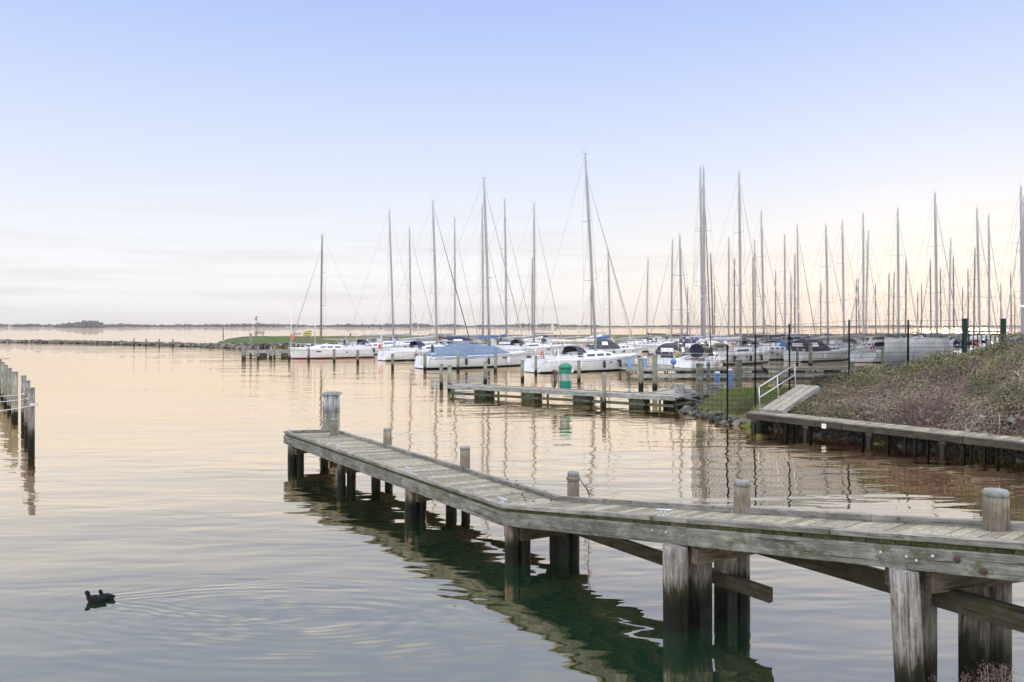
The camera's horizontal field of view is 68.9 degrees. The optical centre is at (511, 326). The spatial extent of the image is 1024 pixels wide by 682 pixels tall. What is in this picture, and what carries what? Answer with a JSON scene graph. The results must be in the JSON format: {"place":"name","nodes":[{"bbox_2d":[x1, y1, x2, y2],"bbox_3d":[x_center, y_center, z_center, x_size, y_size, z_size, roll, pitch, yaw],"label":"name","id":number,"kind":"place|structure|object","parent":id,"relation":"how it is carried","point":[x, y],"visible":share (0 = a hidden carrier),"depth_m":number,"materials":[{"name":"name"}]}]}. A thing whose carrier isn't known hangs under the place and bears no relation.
{"place":"outdoors","nodes":[
{"label":"outdoors","id":0,"kind":"place"},
{"bbox_2d":[0,326,1023,681],"bbox_3d":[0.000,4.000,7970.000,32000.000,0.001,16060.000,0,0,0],"label":"lake water","id":1,"kind":"structure","parent":0,"point":[182,512],"depth_m":15.13,"materials":[{"name":"liquid"}]},
{"bbox_2d":[1,362,4,399],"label":"mooring post","id":2,"kind":"object","parent":1,"relation":"in","point":[2,380],"visible":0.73,"depth_m":40.61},
{"bbox_2d":[4,365,7,404],"bbox_3d":[-25.691,3.728,37.900,0.201,3.545,0.201,0,0,0],"label":"mooring post","id":3,"kind":"object","parent":1,"relation":"in","point":[5,382],"visible":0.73,"depth_m":37.81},
{"bbox_2d":[7,368,11,411],"bbox_3d":[-23.551,3.728,35.000,0.203,3.545,0.201,0,0,0],"label":"mooring post","id":4,"kind":"object","parent":1,"relation":"in","point":[9,370],"visible":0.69,"depth_m":34.92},
{"bbox_2d":[11,371,17,418],"bbox_3d":[-21.380,3.728,32.099,0.270,3.545,0.272,0,0,0],"label":"mooring post","id":5,"kind":"object","parent":1,"relation":"in","point":[14,389],"visible":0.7,"depth_m":31.99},
{"bbox_2d":[21,375,26,426],"bbox_3d":[-19.422,3.728,29.700,0.201,3.545,0.202,0,0,0],"label":"mooring post","id":6,"kind":"object","parent":1,"relation":"in","point":[23,377],"visible":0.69,"depth_m":29.61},
{"bbox_2d":[24,380,29,436],"bbox_3d":[-17.465,3.728,26.901,0.204,3.545,0.203,0,0,0],"label":"mooring post","id":7,"kind":"object","parent":1,"relation":"in","point":[26,384],"visible":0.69,"depth_m":26.81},
{"bbox_2d":[28,387,34,451],"bbox_3d":[-15.321,3.728,23.800,0.202,3.545,0.201,0,0,0],"label":"mooring post","id":8,"kind":"object","parent":1,"relation":"in","point":[31,422],"visible":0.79,"depth_m":23.72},
{"bbox_2d":[52,320,110,326],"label":"islet woods","id":9,"kind":"object","parent":1,"relation":"on","point":[89,323],"visible":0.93,"depth_m":2426.25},
{"bbox_2d":[83,590,106,602],"bbox_3d":[-6.049,3.941,10.833,0.360,0.199,0.122,0,0,4],"label":"coot","id":10,"kind":"object","parent":1,"relation":"on","point":[90,598],"visible":1,"depth_m":10.80,"materials":[{"name":"black"}]},
{"bbox_2d":[98,589,114,599],"bbox_3d":[-5.947,3.951,10.950,0.296,0.163,0.100,0,0,8],"label":"coot","id":11,"kind":"object","parent":1,"relation":"on","point":[109,596],"visible":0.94,"depth_m":10.92,"materials":[{"name":"black"}]},
{"bbox_2d":[0,339,248,348],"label":"breakwater stones","id":12,"kind":"object","parent":1,"relation":"in","point":[225,345],"visible":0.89,"depth_m":160.09,"materials":[{"name":"stone"}]},
{"bbox_2d":[246,350,290,356],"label":"dock","id":13,"kind":"object","parent":1,"relation":"on","point":[263,353],"visible":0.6,"depth_m":96.26,"materials":[{"name":"grey wood"}]},
{"bbox_2d":[281,235,373,358],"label":"sailing yacht","id":14,"kind":"object","parent":1,"relation":"on","point":[321,350],"visible":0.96,"depth_m":93.27,"materials":[{"name":"white"}]},
{"bbox_2d":[321,391,341,429],"bbox_3d":[-5.545,3.761,22.984,0.540,3.478,0.528,0,0,0],"label":"dolphin post","id":15,"kind":"object","parent":1,"relation":"in","point":[331,404],"visible":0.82,"depth_m":22.79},
{"bbox_2d":[337,335,400,354],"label":"sailing yacht","id":16,"kind":"object","parent":1,"relation":"on","point":[375,349],"visible":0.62,"depth_m":104.32,"materials":[{"name":"white paint"}]},
{"bbox_2d":[346,210,422,346],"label":"sailing yacht","id":17,"kind":"object","parent":1,"relation":"on","point":[381,341],"visible":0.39,"depth_m":113.78,"materials":[{"name":"white paint"}]},
{"bbox_2d":[366,227,435,344],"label":"sailing yacht","id":18,"kind":"object","parent":1,"relation":"on","point":[409,334],"visible":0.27,"depth_m":120.70,"materials":[{"name":"white paint"}]},
{"bbox_2d":[377,198,471,360],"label":"sailing yacht","id":19,"kind":"object","parent":1,"relation":"on","point":[404,353],"visible":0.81,"depth_m":88.78,"materials":[{"name":"blue paint"}]},
{"bbox_2d":[439,364,442,385],"bbox_3d":[-4.699,3.850,49.645,0.259,2.700,0.256,0,0,0],"label":"mooring pile","id":20,"kind":"object","parent":1,"relation":"in","point":[441,376],"visible":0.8,"depth_m":49.53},
{"bbox_2d":[416,216,478,341],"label":"sailing yacht","id":21,"kind":"object","parent":1,"relation":"on","point":[455,314],"visible":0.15,"depth_m":129.71,"materials":[{"name":"white paint"}]},
{"bbox_2d":[447,365,451,384],"bbox_3d":[-4.008,3.850,47.943,0.278,2.700,0.274,0,0,0],"label":"mooring pile","id":22,"kind":"object","parent":1,"relation":"in","point":[449,378],"visible":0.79,"depth_m":47.83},
{"bbox_2d":[398,174,527,368],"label":"sailing yacht","id":23,"kind":"object","parent":1,"relation":"on","point":[473,355],"visible":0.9,"depth_m":72.15,"materials":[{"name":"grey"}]},
{"bbox_2d":[438,206,510,345],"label":"sailing yacht","id":24,"kind":"object","parent":1,"relation":"on","point":[458,337],"visible":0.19,"depth_m":109.28,"materials":[{"name":"white paint"}]},
{"bbox_2d":[461,197,532,345],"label":"sailing yacht","id":25,"kind":"object","parent":1,"relation":"on","point":[505,311],"visible":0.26,"depth_m":104.99,"materials":[{"name":"white paint"}]},
{"bbox_2d":[484,201,563,354],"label":"sailing yacht","id":26,"kind":"object","parent":1,"relation":"on","point":[534,348],"visible":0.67,"depth_m":100.27,"materials":[{"name":"blue paint"}]},
{"bbox_2d":[512,258,561,342],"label":"sailing yacht","id":27,"kind":"object","parent":1,"relation":"on","point":[540,336],"visible":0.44,"depth_m":145.89,"materials":[{"name":"blue paint"}]},
{"bbox_2d":[524,337,577,348],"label":"sailing yacht","id":28,"kind":"object","parent":1,"relation":"on","point":[546,340],"visible":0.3,"depth_m":111.92,"materials":[{"name":"blue paint"}]},
{"bbox_2d":[447,383,683,408],"bbox_3d":[2.336,3.812,39.697,13.618,0.925,1.220,0,0,32],"label":"finger dock","id":29,"kind":"object","parent":1,"relation":"on","point":[585,396],"visible":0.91,"depth_m":38.96,"materials":[{"name":"grey wood"}]},
{"bbox_2d":[559,363,573,388],"bbox_3d":[2.932,2.692,40.600,0.805,1.375,0.770,0,0,0],"label":"marker","id":30,"kind":"object","parent":29,"relation":"on","point":[566,370],"visible":1,"depth_m":40.34,"materials":[{"name":"teal"}]},
{"bbox_2d":[577,360,580,380],"bbox_3d":[4.872,3.850,54.265,0.271,2.700,0.265,0,0,0],"label":"mooring pile","id":31,"kind":"object","parent":1,"relation":"in","point":[578,370],"visible":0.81,"depth_m":54.18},
{"bbox_2d":[524,150,638,372],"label":"sailing yacht","id":32,"kind":"object","parent":1,"relation":"on","point":[596,359],"visible":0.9,"depth_m":66.72,"materials":[{"name":"blue paint"}]},
{"bbox_2d":[577,288,618,341],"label":"sailing yacht","id":33,"kind":"object","parent":1,"relation":"on","point":[592,322],"visible":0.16,"depth_m":159.90,"materials":[{"name":"blue paint"}]},
{"bbox_2d":[559,249,643,352],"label":"sailing yacht","id":34,"kind":"object","parent":1,"relation":"on","point":[610,321],"visible":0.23,"depth_m":99.91,"materials":[{"name":"blue paint"}]},
{"bbox_2d":[602,372,605,406],"bbox_3d":[4.601,3.750,37.226,0.212,2.900,0.202,0,0,0],"label":"mooring pile","id":35,"kind":"object","parent":1,"relation":"in","point":[604,389],"visible":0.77,"depth_m":37.14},
{"bbox_2d":[583,338,653,356],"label":"sailing yacht","id":36,"kind":"object","parent":1,"relation":"on","point":[609,344],"visible":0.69,"depth_m":93.96,"materials":[{"name":"blue paint"}]},
{"bbox_2d":[638,358,643,387],"bbox_3d":[8.391,3.650,48.596,0.349,3.100,0.348,0,0,0],"label":"mooring pile","id":37,"kind":"object","parent":1,"relation":"in","point":[640,375],"visible":0.8,"depth_m":48.45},
{"bbox_2d":[619,336,666,351],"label":"sailing yacht","id":38,"kind":"object","parent":1,"relation":"on","point":[640,343],"visible":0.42,"depth_m":117.37,"materials":[{"name":"blue paint"}]},
{"bbox_2d":[625,363,672,372],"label":"pier walkway","id":39,"kind":"structure","parent":1,"relation":"in","point":[649,365],"depth_m":65.09,"materials":[{"name":"grey wood"}]},
{"bbox_2d":[627,258,677,342],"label":"sailing yacht","id":40,"kind":"object","parent":1,"relation":"on","point":[646,319],"visible":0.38,"depth_m":127.94,"materials":[{"name":"blue paint"}]},
{"bbox_2d":[283,418,1023,681],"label":"timber jetty","id":41,"kind":"object","parent":1,"relation":"in","point":[969,571],"visible":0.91,"depth_m":9.61,"materials":[{"name":"grey wood"}]},
{"bbox_2d":[652,354,657,388],"bbox_3d":[9.188,3.480,47.998,0.354,3.440,0.348,0,0,0],"label":"mooring pile","id":42,"kind":"object","parent":1,"relation":"in","point":[655,371],"visible":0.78,"depth_m":47.87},
{"bbox_2d":[644,236,699,353],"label":"sailing yacht","id":43,"kind":"object","parent":1,"relation":"on","point":[651,348],"visible":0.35,"depth_m":107.88,"materials":[{"name":"blue paint"}]},
{"bbox_2d":[654,236,693,364],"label":"sailing yacht","id":44,"kind":"object","parent":1,"relation":"on","point":[665,352],"visible":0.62,"depth_m":69.16,"materials":[{"name":"blue paint"}]},
{"bbox_2d":[640,388,713,407],"bbox_3d":[8.517,3.812,38.355,1.970,0.925,4.193,0,0,41],"label":"landing dock","id":45,"kind":"object","parent":1,"relation":"on","point":[679,401],"visible":0.51,"depth_m":37.87,"materials":[{"name":"grey wood"}]},
{"bbox_2d":[675,383,684,392],"bbox_3d":[8.527,3.145,37.888,0.420,0.460,0.525,0,0,0],"label":"step block","id":46,"kind":"object","parent":45,"relation":"on","point":[679,387],"depth_m":37.65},
{"bbox_2d":[667,285,697,340],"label":"sailing yacht","id":47,"kind":"object","parent":1,"relation":"on","point":[686,322],"visible":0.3,"depth_m":157.91,"materials":[{"name":"blue paint"}]},
{"bbox_2d":[664,166,724,372],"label":"sailing yacht","id":48,"kind":"object","parent":1,"relation":"on","point":[686,361],"visible":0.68,"depth_m":66.88,"materials":[{"name":"blue paint"}]},
{"bbox_2d":[679,163,715,349],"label":"sailing yacht","id":49,"kind":"object","parent":1,"relation":"on","point":[696,338],"visible":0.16,"depth_m":88.20,"materials":[{"name":"blue paint"}]},
{"bbox_2d":[696,363,701,399],"bbox_3d":[9.615,3.550,38.273,0.377,3.300,0.368,0,0,0],"label":"mooring pile","id":50,"kind":"object","parent":1,"relation":"in","point":[700,381],"visible":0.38,"depth_m":38.11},
{"bbox_2d":[686,253,729,338],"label":"sailing yacht","id":51,"kind":"object","parent":1,"relation":"on","point":[712,309],"visible":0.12,"depth_m":117.92,"materials":[{"name":"blue paint"}]},
{"bbox_2d":[695,286,726,337],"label":"sailing yacht","id":52,"kind":"object","parent":1,"relation":"on","point":[714,316],"visible":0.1,"depth_m":157.19,"materials":[{"name":"blue paint"}]},
{"bbox_2d":[632,374,801,377],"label":"guard beam","id":53,"kind":"structure","parent":1,"relation":"on","point":[677,375],"depth_m":55.70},
{"bbox_2d":[693,237,750,345],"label":"sailing yacht","id":54,"kind":"object","parent":1,"relation":"on","point":[728,293],"visible":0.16,"depth_m":108.31,"materials":[{"name":"blue paint"}]},
{"bbox_2d":[688,173,785,363],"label":"sailing yacht","id":55,"kind":"object","parent":1,"relation":"on","point":[726,339],"visible":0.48,"depth_m":80.68,"materials":[{"name":"blue paint"}]},
{"bbox_2d":[735,359,741,386],"bbox_3d":[13.255,3.575,43.679,0.397,3.250,0.388,0,0,0],"label":"mooring pile","id":56,"kind":"object","parent":1,"relation":"in","point":[736,370],"visible":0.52,"depth_m":43.57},
{"bbox_2d":[719,258,758,341],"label":"sailing yacht","id":57,"kind":"object","parent":1,"relation":"on","point":[734,270],"visible":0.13,"depth_m":131.88,"materials":[{"name":"blue paint"}]},
{"bbox_2d":[620,366,876,376],"bbox_3d":[20.872,3.812,61.192,24.203,0.925,1.970,0,0,-6],"label":"dock","id":58,"kind":"object","parent":1,"relation":"on","point":[648,370],"visible":0.31,"depth_m":59.83,"materials":[{"name":"grey wood"}]},
{"bbox_2d":[724,240,775,342],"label":"sailing yacht","id":59,"kind":"object","parent":1,"relation":"on","point":[755,310],"visible":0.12,"depth_m":117.01,"materials":[{"name":"blue paint"}]},
{"bbox_2d":[738,257,773,339],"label":"sailing yacht","id":60,"kind":"object","parent":1,"relation":"on","point":[752,277],"visible":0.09,"depth_m":141.94,"materials":[{"name":"blue paint"}]},
{"bbox_2d":[726,211,786,348],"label":"sailing yacht","id":61,"kind":"object","parent":1,"relation":"on","point":[762,298],"visible":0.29,"depth_m":96.20,"materials":[{"name":"blue paint"}]},
{"bbox_2d":[747,235,803,343],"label":"sailing yacht","id":62,"kind":"object","parent":1,"relation":"on","point":[784,306],"visible":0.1,"depth_m":108.33,"materials":[{"name":"blue paint"}]},
{"bbox_2d":[750,337,801,359],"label":"sailing yacht","id":63,"kind":"object","parent":1,"relation":"on","point":[774,348],"visible":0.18,"depth_m":88.89,"materials":[{"name":"blue paint"}]},
{"bbox_2d":[765,271,789,334],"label":"sailing yacht","id":64,"kind":"object","parent":1,"relation":"on","point":[776,301],"visible":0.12,"depth_m":149.89,"materials":[{"name":"blue paint"}]},
{"bbox_2d":[771,278,801,332],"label":"sailing yacht","id":65,"kind":"object","parent":1,"relation":"on","point":[790,301],"visible":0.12,"depth_m":157.77,"materials":[{"name":"blue paint"}]},
{"bbox_2d":[768,223,814,339],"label":"sailing yacht","id":66,"kind":"object","parent":1,"relation":"on","point":[797,298],"visible":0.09,"depth_m":125.81,"materials":[{"name":"blue paint"}]},
{"bbox_2d":[778,254,815,338],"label":"sailing yacht","id":67,"kind":"object","parent":1,"relation":"on","point":[795,308],"visible":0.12,"depth_m":135.92,"materials":[{"name":"blue paint"}]},
{"bbox_2d":[774,225,847,361],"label":"sailing yacht","id":68,"kind":"object","parent":1,"relation":"on","point":[792,355],"visible":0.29,"depth_m":87.90,"materials":[{"name":"blue paint"}]},
{"bbox_2d":[811,282,835,333],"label":"sailing yacht","id":69,"kind":"object","parent":1,"relation":"on","point":[820,317],"visible":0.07,"depth_m":161.92,"materials":[{"name":"blue paint"}]},
{"bbox_2d":[808,221,867,348],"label":"sailing yacht","id":70,"kind":"object","parent":1,"relation":"on","point":[843,284],"visible":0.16,"depth_m":96.02,"materials":[{"name":"blue paint"}]},
{"bbox_2d":[840,279,861,333],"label":"sailing yacht","id":71,"kind":"object","parent":1,"relation":"on","point":[855,311],"visible":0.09,"depth_m":149.87,"materials":[{"name":"blue paint"}]},
{"bbox_2d":[830,213,881,348],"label":"sailing yacht","id":72,"kind":"object","parent":1,"relation":"on","point":[863,291],"visible":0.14,"depth_m":104.43,"materials":[{"name":"blue paint"}]},
{"bbox_2d":[850,232,894,342],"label":"sailing yacht","id":73,"kind":"object","parent":1,"relation":"on","point":[866,323],"visible":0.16,"depth_m":111.90,"materials":[{"name":"blue paint"}]},
{"bbox_2d":[868,283,890,333],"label":"sailing yacht","id":74,"kind":"object","parent":1,"relation":"on","point":[875,312],"visible":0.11,"depth_m":157.91,"materials":[{"name":"blue paint"}]},
{"bbox_2d":[871,272,895,332],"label":"sailing yacht","id":75,"kind":"object","parent":1,"relation":"on","point":[889,283],"visible":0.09,"depth_m":147.95,"materials":[{"name":"blue paint"}]},
{"bbox_2d":[864,209,919,362],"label":"sailing yacht","id":76,"kind":"object","parent":1,"relation":"on","point":[870,355],"visible":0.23,"depth_m":85.90,"materials":[{"name":"grey paint"}]},
{"bbox_2d":[882,273,904,335],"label":"sailing yacht","id":77,"kind":"object","parent":1,"relation":"on","point":[893,286],"visible":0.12,"depth_m":155.21,"materials":[{"name":"blue paint"}]},
{"bbox_2d":[883,257,917,337],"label":"sailing yacht","id":78,"kind":"object","parent":1,"relation":"on","point":[906,293],"visible":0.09,"depth_m":133.93,"materials":[{"name":"blue paint"}]},
{"bbox_2d":[866,193,960,361],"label":"sailing yacht","id":79,"kind":"object","parent":1,"relation":"on","point":[936,300],"visible":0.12,"depth_m":75.95,"materials":[{"name":"blue paint"}]},
{"bbox_2d":[909,291,927,337],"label":"sailing yacht","id":80,"kind":"object","parent":1,"relation":"on","point":[924,336],"visible":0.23,"depth_m":167.93,"materials":[{"name":"blue paint"}]},
{"bbox_2d":[909,283,929,337],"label":"sailing yacht","id":81,"kind":"object","parent":1,"relation":"on","point":[921,313],"visible":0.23,"depth_m":175.23,"materials":[{"name":"blue paint"}]},
{"bbox_2d":[919,258,951,337],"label":"sailing yacht","id":82,"kind":"object","parent":1,"relation":"on","point":[931,294],"visible":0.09,"depth_m":129.89,"materials":[{"name":"blue paint"}]},
{"bbox_2d":[921,268,950,334],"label":"sailing yacht","id":83,"kind":"object","parent":1,"relation":"on","point":[940,306],"visible":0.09,"depth_m":145.92,"materials":[{"name":"blue paint"}]},
{"bbox_2d":[927,257,962,337],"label":"sailing yacht","id":84,"kind":"object","parent":1,"relation":"on","point":[953,313],"visible":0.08,"depth_m":126.14,"materials":[{"name":"grey paint"}]},
{"bbox_2d":[938,237,972,341],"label":"sailing yacht","id":85,"kind":"object","parent":1,"relation":"on","point":[954,335],"visible":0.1,"depth_m":109.90,"materials":[{"name":"grey paint"}]},
{"bbox_2d":[950,271,977,337],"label":"sailing yacht","id":86,"kind":"object","parent":1,"relation":"on","point":[967,280],"visible":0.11,"depth_m":141.90,"materials":[{"name":"grey paint"}]},
{"bbox_2d":[951,209,997,350],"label":"sailing yacht","id":87,"kind":"object","parent":1,"relation":"on","point":[956,342],"visible":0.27,"depth_m":89.90,"materials":[{"name":"grey paint"}]},
{"bbox_2d":[960,248,997,342],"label":"sailing yacht","id":88,"kind":"object","parent":1,"relation":"on","point":[974,307],"visible":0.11,"depth_m":118.85,"materials":[{"name":"grey paint"}]},
{"bbox_2d":[957,215,1006,343],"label":"sailing yacht","id":89,"kind":"object","parent":1,"relation":"on","point":[989,302],"visible":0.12,"depth_m":98.65,"materials":[{"name":"grey paint"}]},
{"bbox_2d":[972,187,1022,346],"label":"sailing yacht","id":90,"kind":"object","parent":1,"relation":"on","point":[1021,251],"visible":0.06,"depth_m":71.92,"materials":[{"name":"blue paint"}]},
{"bbox_2d":[991,273,1020,344],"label":"sailing yacht","id":91,"kind":"object","parent":1,"relation":"on","point":[1011,301],"visible":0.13,"depth_m":135.91,"materials":[{"name":"blue paint"}]},
{"bbox_2d":[1006,197,1023,334],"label":"sailing yacht","id":92,"kind":"object","parent":1,"relation":"on","point":[1022,306],"visible":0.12,"depth_m":61.93,"materials":[{"name":"blue paint"}]},
{"bbox_2d":[0,0,1023,325],"label":"sky","id":93,"kind":"structure","parent":0,"point":[182,162],"materials":[{"name":"blue"}]},
{"bbox_2d":[218,334,1015,345],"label":"grassy dike","id":94,"kind":"structure","parent":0,"point":[270,339],"depth_m":154.31,"materials":[{"name":"green plant"}]},
{"bbox_2d":[208,342,352,346],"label":"dike foot stones","id":95,"kind":"object","parent":94,"relation":"on","point":[262,344],"visible":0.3,"depth_m":142.78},
{"bbox_2d":[696,350,1023,455],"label":"bank ground","id":96,"kind":"structure","parent":0,"point":[741,417],"depth_m":25.93,"materials":[{"name":"plant"}]},
{"bbox_2d":[700,383,833,417],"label":"bank grass","id":97,"kind":"structure","parent":96,"relation":"on","point":[743,400],"depth_m":33.14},
{"bbox_2d":[692,320,963,420],"bbox_3d":[13.802,1.810,31.798,13.298,4.180,0.511,0,0,-15],"label":"fence","id":98,"kind":"object","parent":96,"relation":"on","point":[826,356],"visible":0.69,"depth_m":31.30,"materials":[{"name":"grey"}]},
{"bbox_2d":[889,337,943,368],"bbox_3d":[18.101,1.454,33.353,2.950,1.891,0.096,0,0,0],"label":"white screen","id":99,"kind":"object","parent":98,"relation":"attached to","point":[892,345],"visible":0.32,"depth_m":33.34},
{"bbox_2d":[747,411,1023,458],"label":"timber quay","id":100,"kind":"structure","parent":96,"relation":"on","point":[943,436],"depth_m":24.74,"materials":[{"name":"grey wood"}]},
{"bbox_2d":[758,364,819,413],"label":"access ramp","id":101,"kind":"structure","parent":100,"relation":"on","point":[785,402],"depth_m":29.65,"materials":[{"name":"grey wood"}]},
{"bbox_2d":[749,420,1023,461],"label":"quay stones","id":102,"kind":"object","parent":96,"relation":"on","point":[857,436],"visible":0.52,"depth_m":25.37,"materials":[{"name":"stone"}]},
{"bbox_2d":[759,331,1023,458],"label":"bramble thicket","id":103,"kind":"object","parent":96,"relation":"on","point":[921,370],"visible":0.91,"depth_m":26.47,"materials":[{"name":"plant"}]},
{"bbox_2d":[789,405,1023,433],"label":"slope stones","id":104,"kind":"object","parent":96,"relation":"on","point":[1010,419],"visible":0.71,"depth_m":25.04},
{"bbox_2d":[962,318,1005,353],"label":"fence gate","id":105,"kind":"structure","parent":96,"relation":"on","point":[965,331],"depth_m":33.36,"materials":[{"name":"green"}]},
{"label":"near bank ground","id":106,"kind":"structure","parent":0,"visible":0},
{"bbox_2d":[922,660,1020,681],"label":"dry weed","id":107,"kind":"object","parent":106,"relation":"on","point":[988,678],"visible":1,"depth_m":5.09,"materials":[{"name":"brown"}]},
{"bbox_3d":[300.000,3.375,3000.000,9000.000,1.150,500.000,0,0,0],"label":"far shore","id":108,"kind":"structure","parent":0,"visible":0},
{"bbox_2d":[0,323,1020,326],"bbox_3d":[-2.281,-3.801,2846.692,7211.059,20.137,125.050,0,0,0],"label":"woods","id":109,"kind":"object","parent":108,"relation":"on","point":[268,325],"visible":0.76,"depth_m":2815.13,"materials":[{"name":"plant"}]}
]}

